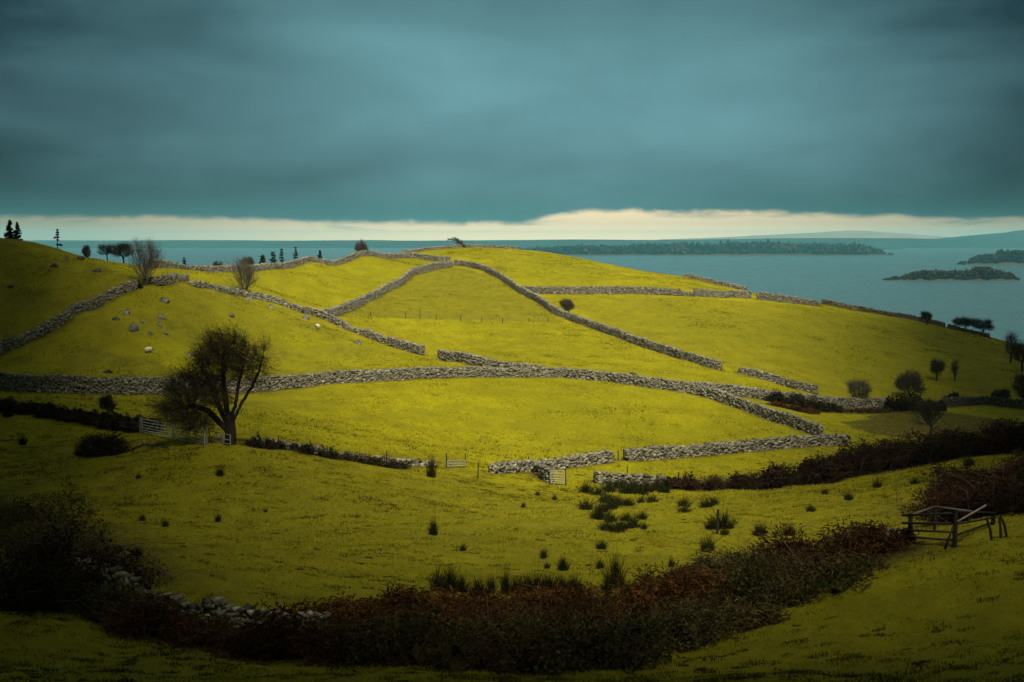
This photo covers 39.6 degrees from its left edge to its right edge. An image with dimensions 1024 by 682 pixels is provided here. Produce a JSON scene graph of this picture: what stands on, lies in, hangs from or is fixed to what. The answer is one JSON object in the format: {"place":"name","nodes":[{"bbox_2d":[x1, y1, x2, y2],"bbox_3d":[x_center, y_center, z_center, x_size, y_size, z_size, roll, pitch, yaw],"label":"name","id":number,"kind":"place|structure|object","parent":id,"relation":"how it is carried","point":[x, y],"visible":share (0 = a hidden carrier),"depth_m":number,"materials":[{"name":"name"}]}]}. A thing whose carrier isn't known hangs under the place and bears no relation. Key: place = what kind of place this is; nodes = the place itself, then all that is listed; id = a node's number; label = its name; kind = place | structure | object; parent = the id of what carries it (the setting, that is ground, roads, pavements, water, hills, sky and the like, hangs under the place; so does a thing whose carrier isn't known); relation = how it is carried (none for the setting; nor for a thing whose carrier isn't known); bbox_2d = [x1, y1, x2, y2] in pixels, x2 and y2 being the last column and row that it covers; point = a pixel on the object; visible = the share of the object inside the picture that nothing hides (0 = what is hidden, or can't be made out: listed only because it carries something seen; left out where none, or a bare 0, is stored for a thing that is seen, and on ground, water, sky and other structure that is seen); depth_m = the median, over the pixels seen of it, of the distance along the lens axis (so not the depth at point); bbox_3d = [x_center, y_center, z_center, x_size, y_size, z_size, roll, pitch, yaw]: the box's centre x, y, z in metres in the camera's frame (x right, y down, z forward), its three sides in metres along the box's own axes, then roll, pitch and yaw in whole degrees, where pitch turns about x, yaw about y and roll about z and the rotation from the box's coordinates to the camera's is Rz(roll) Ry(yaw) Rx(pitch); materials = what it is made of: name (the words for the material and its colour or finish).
{"place":"outdoors","nodes":[
{"label":"outdoors","id":0,"kind":"place"},
{"bbox_2d":[0,238,1023,681],"bbox_3d":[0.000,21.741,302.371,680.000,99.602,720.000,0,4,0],"label":"ground","id":1,"kind":"structure","parent":0,"point":[108,334],"depth_m":140.12,"materials":[{"name":"plant"}]},
{"bbox_2d":[3,220,17,238],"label":"conifer","id":2,"kind":"object","parent":1,"relation":"on","point":[9,234],"visible":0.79,"depth_m":215.11,"materials":[{"name":"green plant"}]},
{"bbox_2d":[0,494,90,559],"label":"bush","id":3,"kind":"object","parent":1,"relation":"on","point":[12,528],"visible":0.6,"depth_m":68.24,"materials":[{"name":"green plant"}]},
{"bbox_2d":[16,469,110,558],"bbox_3d":[-18.353,7.554,58.486,3.954,4.586,2.198,0,4,0],"label":"scrub tree","id":4,"kind":"object","parent":1,"relation":"on","point":[70,504],"visible":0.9,"depth_m":58.31,"materials":[{"name":"green plant"}]},
{"bbox_2d":[0,280,137,354],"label":"dry stone wall","id":5,"kind":"structure","parent":1,"relation":"on","point":[52,323],"depth_m":173.21,"materials":[{"name":"stone"}]},
{"bbox_2d":[0,500,160,624],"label":"brambles","id":6,"kind":"object","parent":1,"relation":"on","point":[37,589],"visible":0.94,"depth_m":50.12,"materials":[{"name":"green plant"}]},
{"bbox_2d":[0,396,164,433],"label":"hedge","id":7,"kind":"object","parent":1,"relation":"on","point":[106,421],"visible":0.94,"depth_m":121.76,"materials":[{"name":"green plant"}]},
{"bbox_2d":[64,430,139,457],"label":"bush","id":8,"kind":"object","parent":1,"relation":"on","point":[100,446],"visible":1,"depth_m":108.75,"materials":[{"name":"green plant"}]},
{"bbox_2d":[0,525,207,591],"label":"brambles","id":9,"kind":"object","parent":1,"relation":"on","point":[43,550],"visible":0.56,"depth_m":55.65,"materials":[{"name":"green plant"}]},
{"bbox_2d":[95,242,117,260],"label":"thorn tree","id":10,"kind":"object","parent":1,"relation":"on","point":[107,250],"visible":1,"depth_m":231.11,"materials":[{"name":"green plant"}]},
{"bbox_2d":[96,393,117,412],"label":"bush","id":11,"kind":"object","parent":1,"relation":"on","point":[106,402],"visible":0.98,"depth_m":124.24,"materials":[{"name":"green plant"}]},
{"bbox_2d":[110,242,135,262],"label":"thorn tree","id":12,"kind":"object","parent":1,"relation":"on","point":[120,248],"visible":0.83,"depth_m":235.07,"materials":[{"name":"green plant"}]},
{"bbox_2d":[56,569,213,624],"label":"brambles","id":13,"kind":"object","parent":1,"relation":"on","point":[122,595],"visible":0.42,"depth_m":50.84,"materials":[{"name":"green plant"}]},
{"bbox_2d":[139,417,140,433],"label":"fence post","id":14,"kind":"object","parent":1,"relation":"on","point":[140,425],"visible":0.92,"depth_m":118.01,"materials":[{"name":"grey wood"}]},
{"bbox_2d":[141,418,172,438],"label":"field gate","id":15,"kind":"structure","parent":14,"relation":"attached to","point":[157,430],"depth_m":115.85,"materials":[{"name":"wood"}]},
{"bbox_2d":[125,234,165,285],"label":"thorn tree","id":16,"kind":"object","parent":1,"relation":"on","point":[142,258],"visible":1,"depth_m":190.72,"materials":[{"name":"brown plant"}]},
{"bbox_2d":[147,272,188,285],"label":"dry stone wall","id":17,"kind":"structure","parent":1,"relation":"on","point":[166,279],"depth_m":195.57,"materials":[{"name":"stone"}]},
{"bbox_2d":[91,591,260,652],"bbox_3d":[-11.258,9.540,48.594,6.423,1.713,4.236,0,4,0],"label":"bracken","id":18,"kind":"object","parent":1,"relation":"on","point":[132,621],"visible":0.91,"depth_m":48.23,"materials":[{"name":"brown plant"}]},
{"bbox_2d":[173,424,204,444],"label":"field gate","id":19,"kind":"structure","parent":1,"relation":"on","point":[190,436],"depth_m":110.76,"materials":[{"name":"wood"}]},
{"bbox_2d":[68,558,330,629],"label":"dry stone wall","id":20,"kind":"structure","parent":1,"relation":"on","point":[210,606],"depth_m":50.89,"materials":[{"name":"stone"}]},
{"bbox_2d":[143,311,282,444],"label":"spreading tree","id":21,"kind":"object","parent":1,"relation":"on","point":[197,385],"visible":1,"depth_m":108.70,"materials":[{"name":"green plant"}]},
{"bbox_2d":[216,254,260,289],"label":"thorn tree","id":22,"kind":"object","parent":1,"relation":"on","point":[248,278],"visible":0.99,"depth_m":228.09,"materials":[{"name":"brown plant"}]},
{"bbox_2d":[179,593,378,666],"bbox_3d":[-7.035,9.527,46.477,6.554,2.344,6.177,0,4,0],"label":"bracken","id":23,"kind":"object","parent":1,"relation":"on","point":[265,640],"visible":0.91,"depth_m":46.16,"materials":[{"name":"brown plant"}]},
{"bbox_2d":[0,366,569,394],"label":"dry stone wall","id":24,"kind":"structure","parent":1,"relation":"on","point":[72,384],"depth_m":159.18,"materials":[{"name":"stone"}]},
{"bbox_2d":[189,280,385,343],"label":"dry stone wall","id":25,"kind":"structure","parent":1,"relation":"on","point":[371,334],"depth_m":219.42,"materials":[{"name":"stone"}]},
{"bbox_2d":[151,250,450,271],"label":"dry stone wall","id":26,"kind":"structure","parent":1,"relation":"on","point":[287,264],"depth_m":287.05,"materials":[{"name":"stone"}]},
{"bbox_2d":[240,431,411,469],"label":"scrub","id":27,"kind":"object","parent":1,"relation":"on","point":[301,448],"visible":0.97,"depth_m":110.93,"materials":[{"name":"green plant"}]},
{"bbox_2d":[249,438,437,466],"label":"dry stone wall","id":28,"kind":"structure","parent":1,"relation":"on","point":[415,462],"depth_m":116.88,"materials":[{"name":"stone"}]},
{"bbox_2d":[265,581,498,628],"bbox_3d":[-4.885,10.264,54.611,10.593,2.181,5.461,-3,5,-33],"label":"bracken","id":29,"kind":"object","parent":1,"relation":"on","point":[393,600],"visible":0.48,"depth_m":54.26,"materials":[{"name":"brown plant"}]},
{"bbox_2d":[321,261,452,315],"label":"dry stone wall","id":30,"kind":"structure","parent":1,"relation":"on","point":[352,304],"depth_m":268.48,"materials":[{"name":"stone"}]},
{"bbox_2d":[386,336,425,354],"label":"dry stone wall","id":31,"kind":"structure","parent":1,"relation":"on","point":[406,345],"depth_m":207.27,"materials":[{"name":"stone"}]},
{"bbox_2d":[422,452,439,477],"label":"rush tuft","id":32,"kind":"object","parent":1,"relation":"on","point":[431,472],"visible":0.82,"depth_m":111.67,"materials":[{"name":"green plant"}]},
{"bbox_2d":[424,516,439,535],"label":"rush tuft","id":33,"kind":"object","parent":1,"relation":"on","point":[432,530],"visible":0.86,"depth_m":81.15,"materials":[{"name":"green plant"}]},
{"bbox_2d":[424,564,448,591],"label":"rush tuft","id":34,"kind":"object","parent":1,"relation":"on","point":[435,581],"visible":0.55,"depth_m":61.32,"materials":[{"name":"green plant"}]},
{"bbox_2d":[286,588,587,673],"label":"brambles","id":35,"kind":"object","parent":1,"relation":"on","point":[385,650],"visible":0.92,"depth_m":45.37,"materials":[{"name":"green plant"}]},
{"bbox_2d":[430,564,463,591],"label":"rush tuft","id":36,"kind":"object","parent":1,"relation":"on","point":[451,578],"visible":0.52,"depth_m":60.81,"materials":[{"name":"green plant"}]},
{"bbox_2d":[401,244,518,252],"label":"dry stone wall","id":37,"kind":"structure","parent":1,"relation":"on","point":[455,246],"depth_m":369.14,"materials":[{"name":"stone"}]},
{"bbox_2d":[461,572,493,597],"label":"rush tuft","id":38,"kind":"object","parent":1,"relation":"on","point":[478,586],"visible":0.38,"depth_m":60.10,"materials":[{"name":"green plant"}]},
{"bbox_2d":[346,589,628,652],"bbox_3d":[-1.096,9.998,50.719,8.939,2.722,9.299,2,4,22],"label":"scrub","id":39,"kind":"object","parent":1,"relation":"on","point":[507,620],"visible":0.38,"depth_m":50.18,"materials":[{"name":"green plant"}]},
{"bbox_2d":[437,349,544,368],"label":"dry stone wall","id":40,"kind":"structure","parent":1,"relation":"on","point":[463,357],"depth_m":188.66,"materials":[{"name":"stone"}]},
{"bbox_2d":[495,567,514,594],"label":"rush tuft","id":41,"kind":"object","parent":1,"relation":"on","point":[504,586],"visible":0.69,"depth_m":60.85,"materials":[{"name":"green plant"}]},
{"bbox_2d":[0,238,1023,494],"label":"field grass","id":42,"kind":"structure","parent":1,"relation":"on","point":[546,350],"depth_m":209.26,"materials":[{"name":"plant"}]},
{"bbox_2d":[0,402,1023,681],"bbox_3d":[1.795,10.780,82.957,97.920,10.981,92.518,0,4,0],"label":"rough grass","id":43,"kind":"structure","parent":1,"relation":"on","point":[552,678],"depth_m":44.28,"materials":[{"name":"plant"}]},
{"bbox_2d":[349,603,700,677],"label":"brambles","id":44,"kind":"object","parent":1,"relation":"on","point":[555,652],"visible":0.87,"depth_m":44.30,"materials":[{"name":"green plant"}]},
{"bbox_2d":[516,569,537,592],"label":"rush tuft","id":45,"kind":"object","parent":1,"relation":"on","point":[527,582],"visible":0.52,"depth_m":61.34,"materials":[{"name":"green plant"}]},
{"bbox_2d":[532,461,553,483],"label":"dry stone wall","id":46,"kind":"structure","parent":1,"relation":"on","point":[541,470],"depth_m":123.17,"materials":[{"name":"stone"}]},
{"bbox_2d":[535,570,562,591],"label":"rush tuft","id":47,"kind":"object","parent":1,"relation":"on","point":[549,582],"visible":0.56,"depth_m":61.33,"materials":[{"name":"green plant"}]},
{"bbox_2d":[446,578,655,626],"bbox_3d":[1.192,10.245,56.266,8.688,1.899,6.146,2,5,30],"label":"bracken","id":48,"kind":"object","parent":1,"relation":"on","point":[566,596],"visible":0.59,"depth_m":55.78,"materials":[{"name":"brown plant"}]},
{"bbox_2d":[488,449,615,473],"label":"dry stone wall","id":49,"kind":"structure","parent":1,"relation":"on","point":[567,461],"depth_m":129.64,"materials":[{"name":"stone"}]},
{"bbox_2d":[552,554,571,570],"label":"rush tuft","id":50,"kind":"object","parent":1,"relation":"on","point":[562,566],"visible":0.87,"depth_m":68.62,"materials":[{"name":"green plant"}]},
{"bbox_2d":[572,497,596,509],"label":"rush tuft","id":51,"kind":"object","parent":1,"relation":"on","point":[587,505],"visible":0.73,"depth_m":97.93,"materials":[{"name":"green plant"}]},
{"bbox_2d":[454,259,722,369],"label":"dry stone wall","id":52,"kind":"structure","parent":1,"relation":"on","point":[678,353],"depth_m":241.54,"materials":[{"name":"stone"}]},
{"bbox_2d":[587,502,613,519],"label":"rush tuft","id":53,"kind":"object","parent":1,"relation":"on","point":[599,515],"visible":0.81,"depth_m":88.57,"materials":[{"name":"green plant"}]},
{"bbox_2d":[595,487,619,502],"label":"rush tuft","id":54,"kind":"object","parent":1,"relation":"on","point":[607,496],"visible":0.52,"depth_m":102.81,"materials":[{"name":"green plant"}]},
{"bbox_2d":[597,476,618,492],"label":"rush tuft","id":55,"kind":"object","parent":1,"relation":"on","point":[609,485],"visible":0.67,"depth_m":118.25,"materials":[{"name":"green plant"}]},
{"bbox_2d":[595,547,629,588],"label":"rush tuft","id":56,"kind":"object","parent":1,"relation":"on","point":[615,569],"visible":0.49,"depth_m":62.05,"materials":[{"name":"green plant"}]},
{"bbox_2d":[612,479,644,493],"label":"rush tuft","id":57,"kind":"object","parent":1,"relation":"on","point":[626,489],"visible":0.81,"depth_m":118.09,"materials":[{"name":"green plant"}]},
{"bbox_2d":[593,470,666,485],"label":"dry stone wall","id":58,"kind":"structure","parent":1,"relation":"on","point":[598,477],"depth_m":124.61,"materials":[{"name":"stone"}]},
{"bbox_2d":[620,509,644,528],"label":"rush tuft","id":59,"kind":"object","parent":1,"relation":"on","point":[635,524],"visible":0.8,"depth_m":83.88,"materials":[{"name":"green plant"}]},
{"bbox_2d":[520,285,752,298],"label":"dry stone wall","id":60,"kind":"structure","parent":1,"relation":"on","point":[612,289],"depth_m":290.34,"materials":[{"name":"stone"}]},
{"bbox_2d":[538,581,783,653],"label":"brambles","id":61,"kind":"object","parent":1,"relation":"on","point":[706,622],"visible":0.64,"depth_m":49.42,"materials":[{"name":"green plant"}]},
{"bbox_2d":[588,560,738,620],"bbox_3d":[6.563,9.904,56.387,7.627,2.185,6.289,0,4,0],"label":"bracken","id":62,"kind":"object","parent":1,"relation":"on","point":[687,581],"visible":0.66,"depth_m":55.92,"materials":[{"name":"brown plant"}]},
{"bbox_2d":[567,368,823,434],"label":"dry stone wall","id":63,"kind":"structure","parent":1,"relation":"on","point":[795,421],"depth_m":175.09,"materials":[{"name":"stone"}]},
{"bbox_2d":[662,545,755,579],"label":"scrub","id":64,"kind":"object","parent":1,"relation":"on","point":[707,558],"visible":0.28,"depth_m":62.09,"materials":[{"name":"brown plant"}]},
{"bbox_2d":[695,531,722,551],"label":"rush tuft","id":65,"kind":"object","parent":1,"relation":"on","point":[707,543],"visible":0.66,"depth_m":75.39,"materials":[{"name":"green plant"}]},
{"bbox_2d":[684,273,747,290],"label":"dry stone wall","id":66,"kind":"structure","parent":1,"relation":"on","point":[721,283],"depth_m":332.53,"materials":[{"name":"stone"}]},
{"bbox_2d":[706,509,741,529],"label":"rush tuft","id":67,"kind":"object","parent":1,"relation":"on","point":[724,523],"visible":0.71,"depth_m":81.56,"materials":[{"name":"green plant"}]},
{"bbox_2d":[623,433,848,460],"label":"dry stone wall","id":68,"kind":"structure","parent":1,"relation":"on","point":[654,452],"depth_m":143.39,"materials":[{"name":"stone"}]},
{"bbox_2d":[711,594,795,630],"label":"bush","id":69,"kind":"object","parent":1,"relation":"on","point":[764,619],"depth_m":50.59,"materials":[{"name":"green plant"}]},
{"bbox_2d":[738,367,818,393],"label":"dry stone wall","id":70,"kind":"structure","parent":1,"relation":"on","point":[787,382],"depth_m":204.31,"materials":[{"name":"stone"}]},
{"bbox_2d":[683,381,889,408],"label":"dry stone wall","id":71,"kind":"structure","parent":1,"relation":"on","point":[758,393],"depth_m":191.78,"materials":[{"name":"stone"}]},
{"bbox_2d":[756,291,818,305],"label":"dry stone wall","id":72,"kind":"structure","parent":1,"relation":"on","point":[760,295],"depth_m":292.06,"materials":[{"name":"stone"}]},
{"bbox_2d":[764,401,821,414],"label":"bracken","id":73,"kind":"object","parent":1,"relation":"on","point":[808,410],"visible":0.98,"depth_m":182.27,"materials":[{"name":"brown plant"}]},
{"bbox_2d":[640,520,957,606],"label":"brambles","id":74,"kind":"object","parent":1,"relation":"on","point":[748,576],"visible":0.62,"depth_m":54.53,"materials":[{"name":"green plant"}]},
{"bbox_2d":[762,388,845,412],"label":"scrub","id":75,"kind":"object","parent":1,"relation":"on","point":[804,403],"visible":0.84,"depth_m":189.54,"materials":[{"name":"green plant"}]},
{"bbox_2d":[734,550,901,608],"bbox_3d":[11.990,8.967,53.536,6.714,1.865,4.968,-4,6,-44],"label":"scrub","id":76,"kind":"object","parent":1,"relation":"on","point":[836,582],"visible":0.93,"depth_m":53.05,"materials":[{"name":"green plant"}]},
{"bbox_2d":[723,515,925,571],"bbox_3d":[12.660,8.492,58.539,8.344,3.158,7.123,3,5,32],"label":"bracken","id":77,"kind":"object","parent":1,"relation":"on","point":[857,536],"visible":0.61,"depth_m":57.27,"materials":[{"name":"brown plant"}]},
{"bbox_2d":[643,414,1023,490],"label":"hedge","id":78,"kind":"object","parent":1,"relation":"on","point":[862,458],"visible":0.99,"depth_m":130.74,"materials":[{"name":"green plant"}]},
{"bbox_2d":[845,378,873,400],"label":"thorn tree","id":79,"kind":"object","parent":1,"relation":"on","point":[863,385],"visible":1,"depth_m":197.29,"materials":[{"name":"brown plant"}]},
{"bbox_2d":[840,405,892,413],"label":"scrub","id":80,"kind":"object","parent":1,"relation":"on","point":[871,410],"visible":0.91,"depth_m":194.63,"materials":[{"name":"green plant"}]},
{"bbox_2d":[821,299,945,326],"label":"dry stone wall","id":81,"kind":"structure","parent":1,"relation":"on","point":[876,311],"depth_m":306.12,"materials":[{"name":"stone"}]},
{"bbox_2d":[890,368,927,397],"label":"thorn tree","id":82,"kind":"object","parent":1,"relation":"on","point":[901,385],"visible":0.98,"depth_m":208.24,"materials":[{"name":"green plant"}]},
{"bbox_2d":[874,392,951,411],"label":"hedge","id":83,"kind":"object","parent":1,"relation":"on","point":[903,403],"visible":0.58,"depth_m":197.61,"materials":[{"name":"green plant"}]},
{"bbox_2d":[906,395,947,435],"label":"thorn tree","id":84,"kind":"object","parent":1,"relation":"on","point":[926,410],"visible":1,"depth_m":159.49,"materials":[{"name":"green plant"}]},
{"bbox_2d":[928,358,946,380],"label":"thorn tree","id":85,"kind":"object","parent":1,"relation":"on","point":[937,367],"visible":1,"depth_m":221.96,"materials":[{"name":"green plant"}]},
{"bbox_2d":[872,445,1023,525],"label":"bracken","id":86,"kind":"object","parent":1,"relation":"on","point":[1005,495],"visible":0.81,"depth_m":68.32,"materials":[{"name":"brown plant"}]},
{"bbox_2d":[901,505,1007,548],"bbox_3d":[18.691,7.683,58.626,4.081,2.721,6.672,2,5,30],"label":"sheep pen","id":87,"kind":"object","parent":1,"relation":"on","point":[954,533],"visible":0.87,"depth_m":56.74,"materials":[{"name":"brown wood"}]},
{"bbox_2d":[951,315,972,328],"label":"thorn tree","id":88,"kind":"object","parent":1,"relation":"on","point":[957,320],"visible":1,"depth_m":300.95,"materials":[{"name":"green plant"}]},
{"bbox_2d":[914,448,1023,499],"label":"bracken","id":89,"kind":"object","parent":1,"relation":"on","point":[963,473],"visible":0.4,"depth_m":88.69,"materials":[{"name":"brown plant"}]},
{"bbox_2d":[947,324,990,336],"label":"dry stone wall","id":90,"kind":"structure","parent":1,"relation":"on","point":[972,331],"depth_m":299.21,"materials":[{"name":"stone"}]},
{"bbox_2d":[965,316,995,331],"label":"thorn tree","id":91,"kind":"object","parent":1,"relation":"on","point":[980,325],"visible":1,"depth_m":300.04,"materials":[{"name":"green plant"}]},
{"bbox_2d":[941,395,1023,408],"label":"dry stone wall","id":92,"kind":"structure","parent":1,"relation":"on","point":[987,400],"depth_m":204.84,"materials":[{"name":"stone"}]},
{"bbox_2d":[990,388,1011,397],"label":"thorn tree","id":93,"kind":"object","parent":1,"relation":"on","point":[1005,393],"visible":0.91,"depth_m":206.94,"materials":[{"name":"green plant"}]},
{"bbox_2d":[999,330,1020,362],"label":"thorn tree","id":94,"kind":"object","parent":1,"relation":"on","point":[1011,338],"visible":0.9,"depth_m":255.70,"materials":[{"name":"green plant"}]},
{"bbox_2d":[1009,340,1023,370],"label":"thorn tree","id":95,"kind":"object","parent":1,"relation":"on","point":[1017,349],"visible":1,"depth_m":240.51,"materials":[{"name":"green plant"}]},
{"bbox_2d":[1010,372,1023,398],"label":"thorn tree","id":96,"kind":"object","parent":1,"relation":"on","point":[1019,384],"visible":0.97,"depth_m":206.96,"materials":[{"name":"green plant"}]},
{"bbox_2d":[0,0,1023,240],"label":"sky","id":97,"kind":"structure","parent":0,"point":[269,120],"materials":[{"name":"teal"}]},
{"bbox_2d":[23,238,1023,247],"bbox_3d":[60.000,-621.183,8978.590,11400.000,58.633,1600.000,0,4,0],"label":"shore","id":98,"kind":"structure","parent":0,"point":[923,243],"depth_m":8474.91,"materials":[{"name":"teal soil"}]},
{"bbox_2d":[59,248,1023,342],"bbox_3d":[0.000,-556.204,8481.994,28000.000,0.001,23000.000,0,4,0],"label":"lake","id":99,"kind":"structure","parent":0,"point":[856,280],"depth_m":2455.21,"materials":[{"name":"teal liquid"}]},
{"bbox_2d":[519,238,892,254],"bbox_3d":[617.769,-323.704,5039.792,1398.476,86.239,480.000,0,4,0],"label":"headland","id":100,"kind":"structure","parent":99,"relation":"on","point":[753,247],"depth_m":4866.81,"materials":[{"name":"teal plant"}]},
{"bbox_2d":[957,248,1023,264],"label":"island","id":101,"kind":"object","parent":99,"relation":"on","point":[1001,256],"depth_m":3154.55,"materials":[{"name":"teal plant"}]},
{"bbox_2d":[662,230,948,239],"bbox_3d":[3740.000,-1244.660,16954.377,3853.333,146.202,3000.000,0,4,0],"label":"mountain","id":102,"kind":"structure","parent":0,"point":[854,234],"depth_m":16195.31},
{"bbox_2d":[883,265,1019,280],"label":"island","id":103,"kind":"structure","parent":0,"point":[983,272],"depth_m":1998.80,"materials":[{"name":"green plant"}]},
{"bbox_2d":[939,230,1023,239],"bbox_3d":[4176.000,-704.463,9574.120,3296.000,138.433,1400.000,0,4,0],"label":"mountain","id":104,"kind":"structure","parent":0,"point":[1016,235],"depth_m":9326.32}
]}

